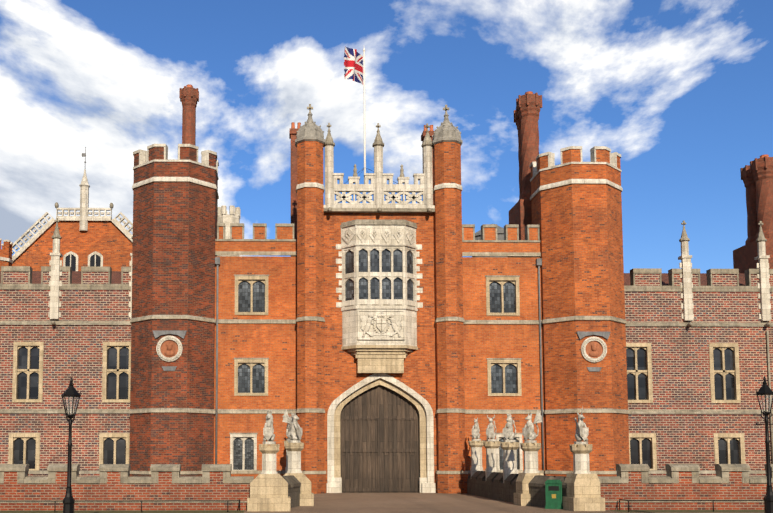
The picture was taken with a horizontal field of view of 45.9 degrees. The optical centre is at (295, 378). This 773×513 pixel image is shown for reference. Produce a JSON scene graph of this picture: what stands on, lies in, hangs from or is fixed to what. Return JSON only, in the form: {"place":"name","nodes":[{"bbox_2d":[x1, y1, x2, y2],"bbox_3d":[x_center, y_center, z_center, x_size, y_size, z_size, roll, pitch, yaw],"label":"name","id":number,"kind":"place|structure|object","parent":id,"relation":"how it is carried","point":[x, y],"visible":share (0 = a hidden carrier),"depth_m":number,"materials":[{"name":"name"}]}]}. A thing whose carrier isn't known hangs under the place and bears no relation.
{"place":"outdoors","nodes":[
{"label":"outdoors","id":0,"kind":"place"},
{"bbox_2d":[0,464,772,510],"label":"moat wall","id":1,"kind":"structure","parent":0,"point":[113,488],"depth_m":34.86,"materials":[{"name":"brown brick"}]},
{"bbox_2d":[0,84,772,273],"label":"background buildings","id":2,"kind":"structure","parent":0,"point":[111,242],"depth_m":58.94,"materials":[{"name":"red brick"}]},
{"bbox_2d":[65,254,100,270],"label":"glazing","id":3,"kind":"structure","parent":2,"relation":"in","point":[73,261],"depth_m":62.64,"materials":[{"name":"black glass"}]},
{"bbox_2d":[0,0,772,272],"label":"sky","id":4,"kind":"structure","parent":0,"point":[682,90],"materials":[{"name":"blue"}]},
{"bbox_2d":[244,493,764,512],"bbox_3d":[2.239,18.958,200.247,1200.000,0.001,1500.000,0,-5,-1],"label":"ground","id":5,"kind":"structure","parent":0,"point":[392,503],"depth_m":38.20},
{"bbox_2d":[59,377,81,512],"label":"lamp post","id":6,"kind":"object","parent":5,"relation":"on","point":[69,499],"visible":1,"depth_m":25.53,"materials":[{"name":"black metal"}]},
{"bbox_2d":[129,147,217,475],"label":"brick tower","id":7,"kind":"structure","parent":5,"relation":"on","point":[173,249],"depth_m":50.48,"materials":[{"name":"red brick"}]},
{"bbox_2d":[129,104,629,493],"bbox_3d":[4.784,-4.651,52.703,28.459,22.359,5.008,0,-5,-1],"label":"gatehouse","id":8,"kind":"object","parent":5,"relation":"on","point":[311,364],"depth_m":51.48,"materials":[{"name":"brick"}]},
{"bbox_2d":[233,249,518,469],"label":"windows","id":9,"kind":"structure","parent":8,"relation":"attached to","point":[244,305],"depth_m":51.68,"materials":[{"name":"glass"}]},
{"bbox_2d":[340,385,419,492],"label":"gate doors","id":10,"kind":"structure","parent":8,"relation":"in","point":[379,438],"depth_m":51.50,"materials":[{"name":"brown wood"}]},
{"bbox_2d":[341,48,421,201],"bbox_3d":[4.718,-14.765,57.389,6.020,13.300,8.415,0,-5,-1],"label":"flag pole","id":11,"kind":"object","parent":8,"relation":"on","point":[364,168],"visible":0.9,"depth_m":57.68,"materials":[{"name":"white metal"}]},
{"bbox_2d":[344,46,362,84],"bbox_3d":[3.748,-19.423,56.427,0.283,2.777,3.292,-2,-5,25],"label":"union flag","id":12,"kind":"object","parent":11,"relation":"attached to","point":[353,64],"visible":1,"depth_m":56.03,"materials":[{"name":"multicoloured fabric"}]},
{"bbox_2d":[0,510,764,512],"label":"verge grass","id":13,"kind":"structure","parent":5,"relation":"on","point":[212,511],"depth_m":34.10,"materials":[{"name":"green plant"}]},
{"bbox_2d":[0,499,239,511],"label":"knee rail","id":14,"kind":"object","parent":13,"relation":"on","point":[141,501],"visible":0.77,"depth_m":33.66,"materials":[{"name":"black metal"}]},
{"bbox_2d":[619,499,763,511],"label":"knee rail","id":15,"kind":"object","parent":13,"relation":"on","point":[685,500],"visible":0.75,"depth_m":33.99,"materials":[{"name":"black metal"}]},
{"bbox_2d":[0,218,772,476],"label":"wing walls","id":16,"kind":"structure","parent":5,"relation":"on","point":[680,369],"depth_m":52.12,"materials":[{"name":"brown brick"}]},
{"bbox_2d":[0,271,744,285],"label":"ranges roof","id":17,"kind":"structure","parent":16,"relation":"on","point":[76,277],"depth_m":55.82,"materials":[{"name":"tile"}]},
{"bbox_2d":[14,347,738,468],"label":"windows","id":18,"kind":"structure","parent":16,"relation":"attached to","point":[123,394],"depth_m":52.09,"materials":[{"name":"glass"}]},
{"bbox_2d":[247,441,604,511],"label":"bridge parapet","id":19,"kind":"structure","parent":5,"relation":"on","point":[272,489],"depth_m":37.66,"materials":[{"name":"beige stone"}]},
{"bbox_2d":[263,410,275,444],"bbox_3d":[-1.012,1.890,35.280,0.519,1.360,0.774,0,-5,-1],"label":"statue","id":20,"kind":"object","parent":19,"relation":"on","point":[268,433],"visible":1,"depth_m":35.01,"materials":[{"name":"stone"}]},
{"bbox_2d":[282,410,301,442],"bbox_3d":[-0.064,2.032,38.721,0.774,1.449,0.700,-2,-5,24],"label":"statue","id":21,"kind":"object","parent":19,"relation":"on","point":[293,436],"visible":1,"depth_m":38.53,"materials":[{"name":"stone"}]},
{"bbox_2d":[287,413,297,439],"bbox_3d":[-0.150,2.288,42.179,0.773,1.359,0.500,-4,-7,43],"label":"kings beast","id":22,"kind":"object","parent":19,"relation":"on","point":[290,424],"visible":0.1,"depth_m":42.09,"materials":[{"name":"stone"}]},
{"bbox_2d":[471,418,480,440],"bbox_3d":[9.907,2.775,49.549,0.496,1.282,0.780,-2,-5,23],"label":"statue","id":23,"kind":"object","parent":19,"relation":"on","point":[475,432],"visible":1,"depth_m":49.26,"materials":[{"name":"stone"}]},
{"bbox_2d":[486,415,496,441],"bbox_3d":[9.985,2.506,45.957,0.500,1.378,0.776,-3,-6,34],"label":"statue","id":24,"kind":"object","parent":19,"relation":"on","point":[490,433],"visible":1,"depth_m":45.73,"materials":[{"name":"stone"}]},
{"bbox_2d":[503,413,515,441],"bbox_3d":[10.059,2.304,42.354,0.497,1.358,0.772,-5,-7,43],"label":"statue","id":25,"kind":"object","parent":19,"relation":"on","point":[508,433],"visible":1,"depth_m":42.17,"materials":[{"name":"stone"}]},
{"bbox_2d":[522,410,541,442],"bbox_3d":[10.152,2.044,38.809,0.717,1.444,0.775,-5,-7,44],"label":"statue","id":26,"kind":"object","parent":19,"relation":"on","point":[528,432],"visible":0.98,"depth_m":38.70,"materials":[{"name":"stone"}]},
{"bbox_2d":[574,406,588,444],"bbox_3d":[11.151,1.828,35.502,0.522,1.520,0.797,0,-5,-1],"label":"statue","id":27,"kind":"object","parent":19,"relation":"on","point":[582,433],"visible":1,"depth_m":35.26,"materials":[{"name":"stone"}]},
{"bbox_2d":[545,479,562,508],"bbox_3d":[10.304,4.601,36.086,0.680,1.140,0.680,-1,-5,17],"label":"litter bin","id":28,"kind":"object","parent":5,"relation":"on","point":[553,490],"visible":0.94,"depth_m":35.80,"materials":[{"name":"green paint"}]},
{"bbox_2d":[531,149,629,475],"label":"brick tower","id":29,"kind":"structure","parent":5,"relation":"on","point":[581,244],"depth_m":50.92,"materials":[{"name":"brick"}]},
{"bbox_2d":[756,376,772,512],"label":"lamp post","id":30,"kind":"object","parent":5,"relation":"on","point":[765,389],"visible":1,"depth_m":26.68,"materials":[{"name":"black metal"}]}
]}

